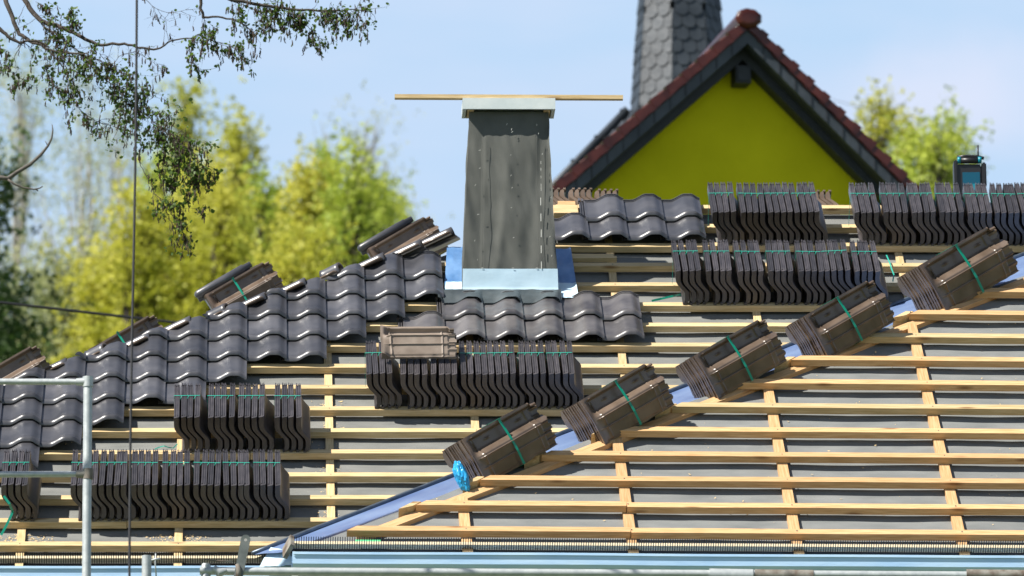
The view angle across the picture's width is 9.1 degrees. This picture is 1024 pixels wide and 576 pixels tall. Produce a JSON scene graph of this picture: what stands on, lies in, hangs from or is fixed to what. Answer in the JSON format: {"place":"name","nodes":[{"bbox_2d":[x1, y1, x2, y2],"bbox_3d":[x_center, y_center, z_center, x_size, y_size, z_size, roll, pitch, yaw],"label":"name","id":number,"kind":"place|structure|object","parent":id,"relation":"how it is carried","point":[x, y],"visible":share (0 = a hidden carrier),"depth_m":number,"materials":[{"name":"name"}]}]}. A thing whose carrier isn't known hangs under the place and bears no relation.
{"place":"outdoors","nodes":[
{"label":"outdoors","id":0,"kind":"place"},
{"bbox_2d":[0,0,1023,334],"label":"sky","id":1,"kind":"structure","parent":0,"point":[502,47],"materials":[{"name":"blue"}]},
{"bbox_2d":[552,0,722,185],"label":"church spire","id":2,"kind":"structure","parent":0,"point":[674,39],"depth_m":74.07,"materials":[{"name":"tile"}]},
{"bbox_2d":[552,8,919,214],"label":"gabled house","id":3,"kind":"structure","parent":0,"point":[742,98],"depth_m":62.10,"materials":[{"name":"paint"}]},
{"label":"ground","id":4,"kind":"structure","parent":0,"visible":0},
{"bbox_2d":[0,125,67,362],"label":"evergreen tree","id":5,"kind":"object","parent":4,"relation":"on","point":[5,194],"visible":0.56,"depth_m":104.19,"materials":[{"name":"green plant"}]},
{"bbox_2d":[0,376,92,575],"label":"scaffold","id":6,"kind":"object","parent":4,"relation":"on","point":[86,472],"visible":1,"depth_m":34.64,"materials":[{"name":"metal"}]},
{"bbox_2d":[0,226,94,363],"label":"evergreen tree","id":7,"kind":"object","parent":4,"relation":"on","point":[17,312],"visible":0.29,"depth_m":105.32,"materials":[{"name":"green plant"}]},
{"bbox_2d":[0,0,110,330],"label":"bare tree","id":8,"kind":"object","parent":4,"relation":"on","point":[18,222],"visible":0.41,"depth_m":149.19,"materials":[{"name":"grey plant"}]},
{"bbox_2d":[0,192,111,364],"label":"deciduous tree","id":9,"kind":"object","parent":4,"relation":"on","point":[64,321],"visible":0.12,"depth_m":124.33,"materials":[{"name":"green plant"}]},
{"bbox_2d":[3,41,136,340],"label":"bare tree","id":10,"kind":"object","parent":4,"relation":"on","point":[88,175],"visible":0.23,"depth_m":152.26,"materials":[{"name":"grey plant"}]},
{"bbox_2d":[38,65,173,267],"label":"bare tree","id":11,"kind":"object","parent":4,"relation":"on","point":[113,168],"visible":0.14,"depth_m":155.11,"materials":[{"name":"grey plant"}]},
{"bbox_2d":[40,210,176,363],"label":"deciduous tree","id":12,"kind":"object","parent":4,"relation":"on","point":[103,304],"visible":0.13,"depth_m":121.60,"materials":[{"name":"green plant"}]},
{"bbox_2d":[128,0,137,575],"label":"rope","id":13,"kind":"object","parent":4,"relation":"on","point":[133,277],"visible":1,"depth_m":31.79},
{"bbox_2d":[72,155,197,341],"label":"poplar tree","id":14,"kind":"object","parent":4,"relation":"on","point":[148,259],"visible":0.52,"depth_m":118.86,"materials":[{"name":"green plant"}]},
{"bbox_2d":[109,133,200,324],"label":"poplar tree","id":15,"kind":"object","parent":4,"relation":"on","point":[143,175],"visible":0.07,"depth_m":129.71,"materials":[{"name":"green plant"}]},
{"bbox_2d":[98,168,253,324],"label":"deciduous tree","id":16,"kind":"object","parent":4,"relation":"on","point":[180,299],"visible":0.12,"depth_m":121.71,"materials":[{"name":"green plant"}]},
{"bbox_2d":[144,76,225,231],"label":"poplar tree","id":17,"kind":"object","parent":4,"relation":"on","point":[190,111],"visible":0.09,"depth_m":140.49,"materials":[{"name":"green plant"}]},
{"bbox_2d":[0,0,388,260],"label":"alder tree","id":18,"kind":"object","parent":4,"relation":"on","point":[177,148],"visible":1,"depth_m":34.10,"materials":[{"name":"green plant"}]},
{"bbox_2d":[156,143,253,303],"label":"poplar tree","id":19,"kind":"object","parent":4,"relation":"on","point":[214,161],"visible":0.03,"depth_m":125.16,"materials":[{"name":"green plant"}]},
{"bbox_2d":[158,148,277,324],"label":"poplar tree","id":20,"kind":"object","parent":4,"relation":"on","point":[221,261],"visible":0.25,"depth_m":120.48,"materials":[{"name":"green plant"}]},
{"bbox_2d":[201,76,273,262],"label":"poplar tree","id":21,"kind":"object","parent":4,"relation":"on","point":[234,139],"visible":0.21,"depth_m":135.80,"materials":[{"name":"green plant"}]},
{"bbox_2d":[231,161,298,272],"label":"poplar tree","id":22,"kind":"object","parent":4,"relation":"on","point":[266,214],"visible":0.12,"depth_m":131.08,"materials":[{"name":"green plant"}]},
{"bbox_2d":[238,196,357,285],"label":"deciduous tree","id":23,"kind":"object","parent":4,"relation":"on","point":[299,265],"visible":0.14,"depth_m":117.24,"materials":[{"name":"green plant"}]},
{"bbox_2d":[251,133,350,281],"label":"poplar tree","id":24,"kind":"object","parent":4,"relation":"on","point":[302,190],"visible":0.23,"depth_m":126.62,"materials":[{"name":"green plant"}]},
{"bbox_2d":[280,117,394,267],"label":"poplar tree","id":25,"kind":"object","parent":4,"relation":"on","point":[351,199],"visible":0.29,"depth_m":122.09,"materials":[{"name":"green plant"}]},
{"bbox_2d":[302,80,424,208],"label":"bare tree","id":26,"kind":"object","parent":4,"relation":"on","point":[373,149],"visible":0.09,"depth_m":155.29,"materials":[{"name":"green plant"}]},
{"bbox_2d":[358,164,409,236],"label":"poplar tree","id":27,"kind":"object","parent":4,"relation":"on","point":[383,194],"visible":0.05,"depth_m":132.61,"materials":[{"name":"green plant"}]},
{"bbox_2d":[0,98,1023,575],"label":"house","id":28,"kind":"structure","parent":4,"relation":"on","point":[926,406],"depth_m":37.27,"materials":[{"name":"brown wood"}]},
{"bbox_2d":[0,419,40,447],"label":"roof tile","id":29,"kind":"object","parent":28,"relation":"on","point":[20,431],"visible":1,"depth_m":37.61,"materials":[{"name":"ceramic"}]},
{"bbox_2d":[1,449,41,521],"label":"tile bundle","id":30,"kind":"object","parent":28,"relation":"on","point":[22,494],"visible":0.95,"depth_m":36.71,"materials":[{"name":"ceramic"}]},
{"bbox_2d":[0,397,42,424],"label":"roof tile","id":31,"kind":"object","parent":28,"relation":"on","point":[24,408],"visible":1,"depth_m":37.87,"materials":[{"name":"ceramic"}]},
{"bbox_2d":[0,346,50,378],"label":"tile bundle","id":32,"kind":"object","parent":28,"relation":"on","point":[17,364],"visible":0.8,"depth_m":38.45,"materials":[{"name":"brown ceramic"}]},
{"bbox_2d":[38,419,81,446],"bbox_3d":[-2.658,0.836,37.656,0.286,0.089,0.357,0,25,-2],"label":"roof tile","id":33,"kind":"object","parent":28,"relation":"on","point":[61,431],"visible":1,"depth_m":37.62,"materials":[{"name":"ceramic"}]},
{"bbox_2d":[39,398,82,424],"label":"roof tile","id":34,"kind":"object","parent":28,"relation":"on","point":[62,409],"visible":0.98,"depth_m":37.87,"materials":[{"name":"ceramic"}]},
{"bbox_2d":[70,449,106,521],"bbox_3d":[-2.419,1.129,36.880,0.212,0.238,0.460,1,25,-2],"label":"tile bundle","id":35,"kind":"object","parent":28,"relation":"on","point":[99,508],"visible":0.56,"depth_m":36.71,"materials":[{"name":"ceramic"}]},
{"bbox_2d":[85,355,125,381],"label":"roof tile","id":36,"kind":"object","parent":28,"relation":"on","point":[108,365],"visible":0.89,"depth_m":38.42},
{"bbox_2d":[99,449,136,520],"bbox_3d":[-2.252,1.128,36.885,0.213,0.239,0.458,0,25,-1],"label":"tile bundle","id":37,"kind":"object","parent":28,"relation":"on","point":[113,485],"visible":0.94,"depth_m":36.72,"materials":[{"name":"ceramic"}]},
{"bbox_2d":[122,376,165,403],"bbox_3d":[-2.199,0.594,38.194,0.286,0.089,0.357,0,25,-2],"label":"roof tile","id":38,"kind":"object","parent":28,"relation":"on","point":[149,387],"visible":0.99,"depth_m":38.15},
{"bbox_2d":[124,355,166,381],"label":"roof tile","id":39,"kind":"object","parent":28,"relation":"on","point":[149,365],"visible":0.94,"depth_m":38.42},
{"bbox_2d":[131,449,167,520],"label":"tile bundle","id":40,"kind":"object","parent":28,"relation":"on","point":[146,490],"visible":0.97,"depth_m":36.74,"materials":[{"name":"ceramic"}]},
{"bbox_2d":[162,449,198,520],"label":"tile bundle","id":41,"kind":"object","parent":28,"relation":"on","point":[177,487],"visible":0.99,"depth_m":36.74,"materials":[{"name":"ceramic"}]},
{"bbox_2d":[164,355,206,381],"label":"roof tile","id":42,"kind":"object","parent":28,"relation":"on","point":[187,366],"visible":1,"depth_m":38.43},
{"bbox_2d":[165,334,206,360],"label":"roof tile","id":43,"kind":"object","parent":28,"relation":"on","point":[187,345],"visible":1,"depth_m":38.69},
{"bbox_2d":[174,383,210,452],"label":"tile bundle","id":44,"kind":"object","parent":28,"relation":"on","point":[191,421],"visible":0.95,"depth_m":37.53,"materials":[{"name":"ceramic"}]},
{"bbox_2d":[193,449,229,520],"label":"tile bundle","id":45,"kind":"object","parent":28,"relation":"on","point":[208,490],"visible":0.97,"depth_m":36.75,"materials":[{"name":"ceramic"}]},
{"bbox_2d":[207,383,243,452],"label":"tile bundle","id":46,"kind":"object","parent":28,"relation":"on","point":[222,414],"visible":0.95,"depth_m":37.54,"materials":[{"name":"ceramic"}]},
{"bbox_2d":[204,355,246,381],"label":"roof tile","id":47,"kind":"object","parent":28,"relation":"on","point":[226,366],"visible":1,"depth_m":38.43,"materials":[{"name":"ceramic"}]},
{"bbox_2d":[204,334,246,360],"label":"roof tile","id":48,"kind":"object","parent":28,"relation":"on","point":[227,345],"visible":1,"depth_m":38.69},
{"bbox_2d":[205,313,246,339],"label":"roof tile","id":49,"kind":"object","parent":28,"relation":"on","point":[227,324],"visible":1,"depth_m":38.96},
{"bbox_2d":[194,262,284,309],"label":"tile bundle","id":50,"kind":"object","parent":28,"relation":"on","point":[244,282],"visible":0.65,"depth_m":40.19,"materials":[{"name":"brown ceramic"}]},
{"bbox_2d":[222,449,258,520],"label":"tile bundle","id":51,"kind":"object","parent":28,"relation":"on","point":[238,492],"visible":0.98,"depth_m":36.76,"materials":[{"name":"ceramic"}]},
{"bbox_2d":[238,382,274,451],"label":"tile bundle","id":52,"kind":"object","parent":28,"relation":"on","point":[256,418],"visible":0.95,"depth_m":37.55,"materials":[{"name":"ceramic"}]},
{"bbox_2d":[245,334,286,360],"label":"roof tile","id":53,"kind":"object","parent":28,"relation":"on","point":[266,345],"visible":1,"depth_m":38.71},
{"bbox_2d":[245,313,286,339],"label":"roof tile","id":54,"kind":"object","parent":28,"relation":"on","point":[271,323],"visible":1,"depth_m":38.97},
{"bbox_2d":[253,449,289,520],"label":"tile bundle","id":55,"kind":"object","parent":28,"relation":"on","point":[271,483],"visible":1,"depth_m":36.77,"materials":[{"name":"ceramic"}]},
{"bbox_2d":[274,383,310,452],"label":"tile bundle","id":56,"kind":"object","parent":28,"relation":"on","point":[292,422],"visible":1,"depth_m":37.56,"materials":[{"name":"ceramic"}]},
{"bbox_2d":[280,334,326,360],"bbox_3d":[-1.259,0.349,38.752,0.286,0.089,0.357,0,25,-2],"label":"roof tile","id":57,"kind":"object","parent":28,"relation":"on","point":[305,346],"visible":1,"depth_m":38.71,"materials":[{"name":"ceramic"}]},
{"bbox_2d":[285,293,325,319],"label":"roof tile","id":58,"kind":"object","parent":28,"relation":"on","point":[300,307],"visible":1,"depth_m":39.24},
{"bbox_2d":[285,313,326,339],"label":"roof tile","id":59,"kind":"object","parent":28,"relation":"on","point":[306,324],"visible":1,"depth_m":38.98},
{"bbox_2d":[324,293,365,319],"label":"roof tile","id":60,"kind":"object","parent":28,"relation":"on","point":[346,304],"visible":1,"depth_m":39.24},
{"bbox_2d":[325,314,365,339],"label":"roof tile","id":61,"kind":"object","parent":28,"relation":"on","point":[343,326],"visible":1,"depth_m":38.99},
{"bbox_2d":[365,340,401,408],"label":"tile bundle","id":62,"kind":"object","parent":28,"relation":"on","point":[382,377],"visible":1,"depth_m":38.09,"materials":[{"name":"ceramic"}]},
{"bbox_2d":[364,293,404,319],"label":"roof tile","id":63,"kind":"object","parent":28,"relation":"on","point":[385,304],"visible":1,"depth_m":39.25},
{"bbox_2d":[357,216,447,257],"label":"tile bundle","id":64,"kind":"object","parent":28,"relation":"on","point":[400,234],"visible":0.44,"depth_m":41.30,"materials":[{"name":"tile"}]},
{"bbox_2d":[399,359,435,408],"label":"tile bundle","id":65,"kind":"object","parent":28,"relation":"on","point":[415,378],"visible":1,"depth_m":38.09,"materials":[{"name":"ceramic"}]},
{"bbox_2d":[380,325,456,358],"bbox_3d":[-0.554,0.311,38.214,0.448,0.257,0.100,0,-50,-3],"label":"roof tile","id":66,"kind":"object","parent":65,"relation":"on","point":[437,342],"visible":1,"depth_m":38.17,"materials":[{"name":"brown ceramic"}]},
{"bbox_2d":[401,251,441,279],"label":"roof tile","id":67,"kind":"object","parent":28,"relation":"on","point":[420,264],"visible":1,"depth_m":39.81,"materials":[{"name":"ceramic"}]},
{"bbox_2d":[403,273,443,299],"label":"roof tile","id":68,"kind":"object","parent":28,"relation":"on","point":[423,284],"visible":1,"depth_m":39.53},
{"bbox_2d":[430,345,466,408],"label":"tile bundle","id":69,"kind":"object","parent":28,"relation":"on","point":[446,384],"visible":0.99,"depth_m":38.09,"materials":[{"name":"ceramic"}]},
{"bbox_2d":[435,290,483,319],"bbox_3d":[-0.320,0.102,39.318,0.286,0.089,0.357,0,25,-2],"label":"roof tile","id":70,"kind":"object","parent":28,"relation":"on","point":[460,308],"visible":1,"depth_m":39.27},
{"bbox_2d":[459,340,495,408],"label":"tile bundle","id":71,"kind":"object","parent":28,"relation":"on","point":[473,367],"visible":1,"depth_m":38.12,"materials":[{"name":"ceramic"}]},
{"bbox_2d":[442,402,556,479],"bbox_3d":[-0.060,0.909,36.845,0.566,0.301,0.320,-29,-1,-24],"label":"tile bundle","id":72,"kind":"object","parent":28,"relation":"on","point":[513,439],"visible":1,"depth_m":36.74,"materials":[{"name":"brown ceramic"}]},
{"bbox_2d":[478,314,524,339],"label":"roof tile","id":73,"kind":"object","parent":28,"relation":"on","point":[501,327],"visible":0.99,"depth_m":39.02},
{"bbox_2d":[487,340,524,408],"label":"tile bundle","id":74,"kind":"object","parent":28,"relation":"on","point":[504,380],"visible":1,"depth_m":38.12,"materials":[{"name":"ceramic"}]},
{"bbox_2d":[395,94,622,100],"bbox_3d":[-0.020,-1.178,39.821,1.411,0.024,0.051,0,-13,-1],"label":"loose batten","id":75,"kind":"object","parent":28,"relation":"on","point":[462,96],"visible":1,"depth_m":39.80,"materials":[{"name":"brown wood"}]},
{"bbox_2d":[517,340,554,408],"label":"tile bundle","id":76,"kind":"object","parent":28,"relation":"on","point":[534,381],"visible":0.97,"depth_m":38.13,"materials":[{"name":"ceramic"}]},
{"bbox_2d":[517,314,564,340],"bbox_3d":[0.169,0.227,39.072,0.286,0.089,0.357,0,25,-2],"label":"roof tile","id":77,"kind":"object","parent":28,"relation":"on","point":[541,326],"visible":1,"depth_m":39.03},
{"bbox_2d":[545,340,583,408],"bbox_3d":[0.314,0.514,38.294,0.217,0.237,0.460,-1,25,-2],"label":"tile bundle","id":78,"kind":"object","parent":28,"relation":"on","point":[565,377],"visible":0.94,"depth_m":38.15,"materials":[{"name":"ceramic"}]},
{"bbox_2d":[557,314,604,340],"bbox_3d":[0.410,0.228,39.080,0.286,0.089,0.357,0,25,-2],"label":"roof tile","id":79,"kind":"object","parent":28,"relation":"on","point":[580,327],"visible":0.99,"depth_m":39.03,"materials":[{"name":"ceramic"}]},
{"bbox_2d":[561,291,601,319],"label":"roof tile","id":80,"kind":"object","parent":28,"relation":"on","point":[579,304],"visible":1,"depth_m":39.33,"materials":[{"name":"ceramic"}]},
{"bbox_2d":[578,194,625,220],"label":"roof tile","id":81,"kind":"object","parent":28,"relation":"on","point":[602,207],"visible":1,"depth_m":40.65,"materials":[{"name":"ceramic"}]},
{"bbox_2d":[200,535,1023,575],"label":"gutter","id":82,"kind":"object","parent":28,"relation":"attached to","point":[238,569],"visible":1,"depth_m":34.91,"materials":[{"name":"metal"}]},
{"bbox_2d":[560,363,674,444],"bbox_3d":[0.621,0.692,37.283,0.565,0.300,0.320,-30,-1,-23],"label":"tile bundle","id":83,"kind":"object","parent":28,"relation":"on","point":[638,396],"visible":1,"depth_m":37.18,"materials":[{"name":"brown ceramic"}]},
{"bbox_2d":[597,314,643,340],"bbox_3d":[0.651,0.227,39.090,0.286,0.089,0.357,0,25,-2],"label":"roof tile","id":84,"kind":"object","parent":28,"relation":"on","point":[620,326],"visible":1,"depth_m":39.05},
{"bbox_2d":[600,291,641,319],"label":"roof tile","id":85,"kind":"object","parent":28,"relation":"on","point":[616,305],"visible":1,"depth_m":39.34,"materials":[{"name":"ceramic"}]},
{"bbox_2d":[623,194,663,220],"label":"roof tile","id":86,"kind":"object","parent":28,"relation":"on","point":[640,207],"visible":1,"depth_m":40.65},
{"bbox_2d":[661,194,702,220],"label":"roof tile","id":87,"kind":"object","parent":28,"relation":"on","point":[678,207],"visible":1,"depth_m":40.67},
{"bbox_2d":[671,239,709,304],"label":"tile bundle","id":88,"kind":"object","parent":28,"relation":"on","point":[690,278],"visible":1,"depth_m":39.48,"materials":[{"name":"ceramic"}]},
{"bbox_2d":[702,239,739,304],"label":"tile bundle","id":89,"kind":"object","parent":28,"relation":"on","point":[721,277],"visible":1,"depth_m":39.48,"materials":[{"name":"ceramic"}]},
{"bbox_2d":[707,181,744,244],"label":"tile bundle","id":90,"kind":"object","parent":28,"relation":"on","point":[726,219],"visible":0.97,"depth_m":40.27,"materials":[{"name":"tile"}]},
{"bbox_2d":[675,319,786,398],"bbox_3d":[1.296,0.438,37.801,0.560,0.301,0.320,-29,-2,-23],"label":"tile bundle","id":91,"kind":"object","parent":28,"relation":"on","point":[732,362],"visible":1,"depth_m":37.70,"materials":[{"name":"brown ceramic"}]},
{"bbox_2d":[732,240,770,304],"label":"tile bundle","id":92,"kind":"object","parent":28,"relation":"on","point":[751,272],"visible":1,"depth_m":39.50,"materials":[{"name":"ceramic"}]},
{"bbox_2d":[736,182,773,244],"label":"tile bundle","id":93,"kind":"object","parent":28,"relation":"on","point":[754,218],"visible":0.91,"depth_m":40.27,"materials":[{"name":"ceramic"}]},
{"bbox_2d":[763,182,800,244],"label":"tile bundle","id":94,"kind":"object","parent":28,"relation":"on","point":[780,215],"visible":0.91,"depth_m":40.28,"materials":[{"name":"ceramic"}]},
{"bbox_2d":[765,240,801,304],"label":"tile bundle","id":95,"kind":"object","parent":28,"relation":"on","point":[783,275],"visible":1,"depth_m":39.50,"materials":[{"name":"ceramic"}]},
{"bbox_2d":[788,182,827,244],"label":"tile bundle","id":96,"kind":"object","parent":28,"relation":"on","point":[809,218],"visible":0.94,"depth_m":40.29,"materials":[{"name":"tile"}]},
{"bbox_2d":[794,240,831,304],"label":"tile bundle","id":97,"kind":"object","parent":28,"relation":"on","point":[811,278],"visible":0.98,"depth_m":39.50,"materials":[{"name":"ceramic"}]},
{"bbox_2d":[820,239,856,298],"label":"tile bundle","id":98,"kind":"object","parent":28,"relation":"on","point":[839,275],"visible":0.93,"depth_m":39.52,"materials":[{"name":"ceramic"}]},
{"bbox_2d":[785,280,895,355],"bbox_3d":[1.960,0.209,38.273,0.562,0.301,0.320,-29,-1,-23],"label":"tile bundle","id":99,"kind":"object","parent":28,"relation":"on","point":[848,319],"visible":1,"depth_m":38.17,"materials":[{"name":"brown ceramic"}]},
{"bbox_2d":[849,182,886,245],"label":"tile bundle","id":100,"kind":"object","parent":28,"relation":"on","point":[868,219],"visible":0.94,"depth_m":40.31,"materials":[{"name":"tile"}]},
{"bbox_2d":[849,240,887,299],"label":"tile bundle","id":101,"kind":"object","parent":28,"relation":"on","point":[867,266],"visible":0.75,"depth_m":39.56,"materials":[{"name":"ceramic"}]},
{"bbox_2d":[879,182,915,245],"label":"tile bundle","id":102,"kind":"object","parent":28,"relation":"on","point":[897,219],"visible":1,"depth_m":40.31,"materials":[{"name":"tile"}]},
{"bbox_2d":[906,182,943,245],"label":"tile bundle","id":103,"kind":"object","parent":28,"relation":"on","point":[925,218],"visible":1,"depth_m":40.32,"materials":[{"name":"tile"}]},
{"bbox_2d":[934,182,971,245],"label":"tile bundle","id":104,"kind":"object","parent":28,"relation":"on","point":[952,215],"visible":0.98,"depth_m":40.32,"materials":[{"name":"ceramic"}]},
{"bbox_2d":[897,226,1019,309],"bbox_3d":[2.704,-0.086,38.898,0.632,0.335,0.359,-29,-1,-23],"label":"tile bundle","id":105,"kind":"object","parent":28,"relation":"on","point":[968,268],"visible":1,"depth_m":38.78,"materials":[{"name":"tile"}]},
{"bbox_2d":[953,145,986,200],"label":"work radio","id":106,"kind":"object","parent":28,"relation":"on","point":[967,169],"visible":0.73,"depth_m":41.38,"materials":[{"name":"black plastic"}]},
{"bbox_2d":[962,183,999,239],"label":"tile bundle","id":107,"kind":"object","parent":28,"relation":"on","point":[978,209],"visible":0.78,"depth_m":40.34,"materials":[{"name":"tile"}]},
{"bbox_2d":[989,183,1023,245],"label":"tile bundle","id":108,"kind":"object","parent":28,"relation":"on","point":[1006,213],"visible":0.96,"depth_m":40.33,"materials":[{"name":"tile"}]},
{"bbox_2d":[831,75,925,166],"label":"deciduous tree","id":109,"kind":"object","parent":4,"relation":"on","point":[883,125],"visible":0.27,"depth_m":122.50,"materials":[{"name":"green plant"}]},
{"bbox_2d":[880,94,988,201],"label":"deciduous tree","id":110,"kind":"object","parent":4,"relation":"on","point":[930,149],"visible":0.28,"depth_m":119.27,"materials":[{"name":"green plant"}]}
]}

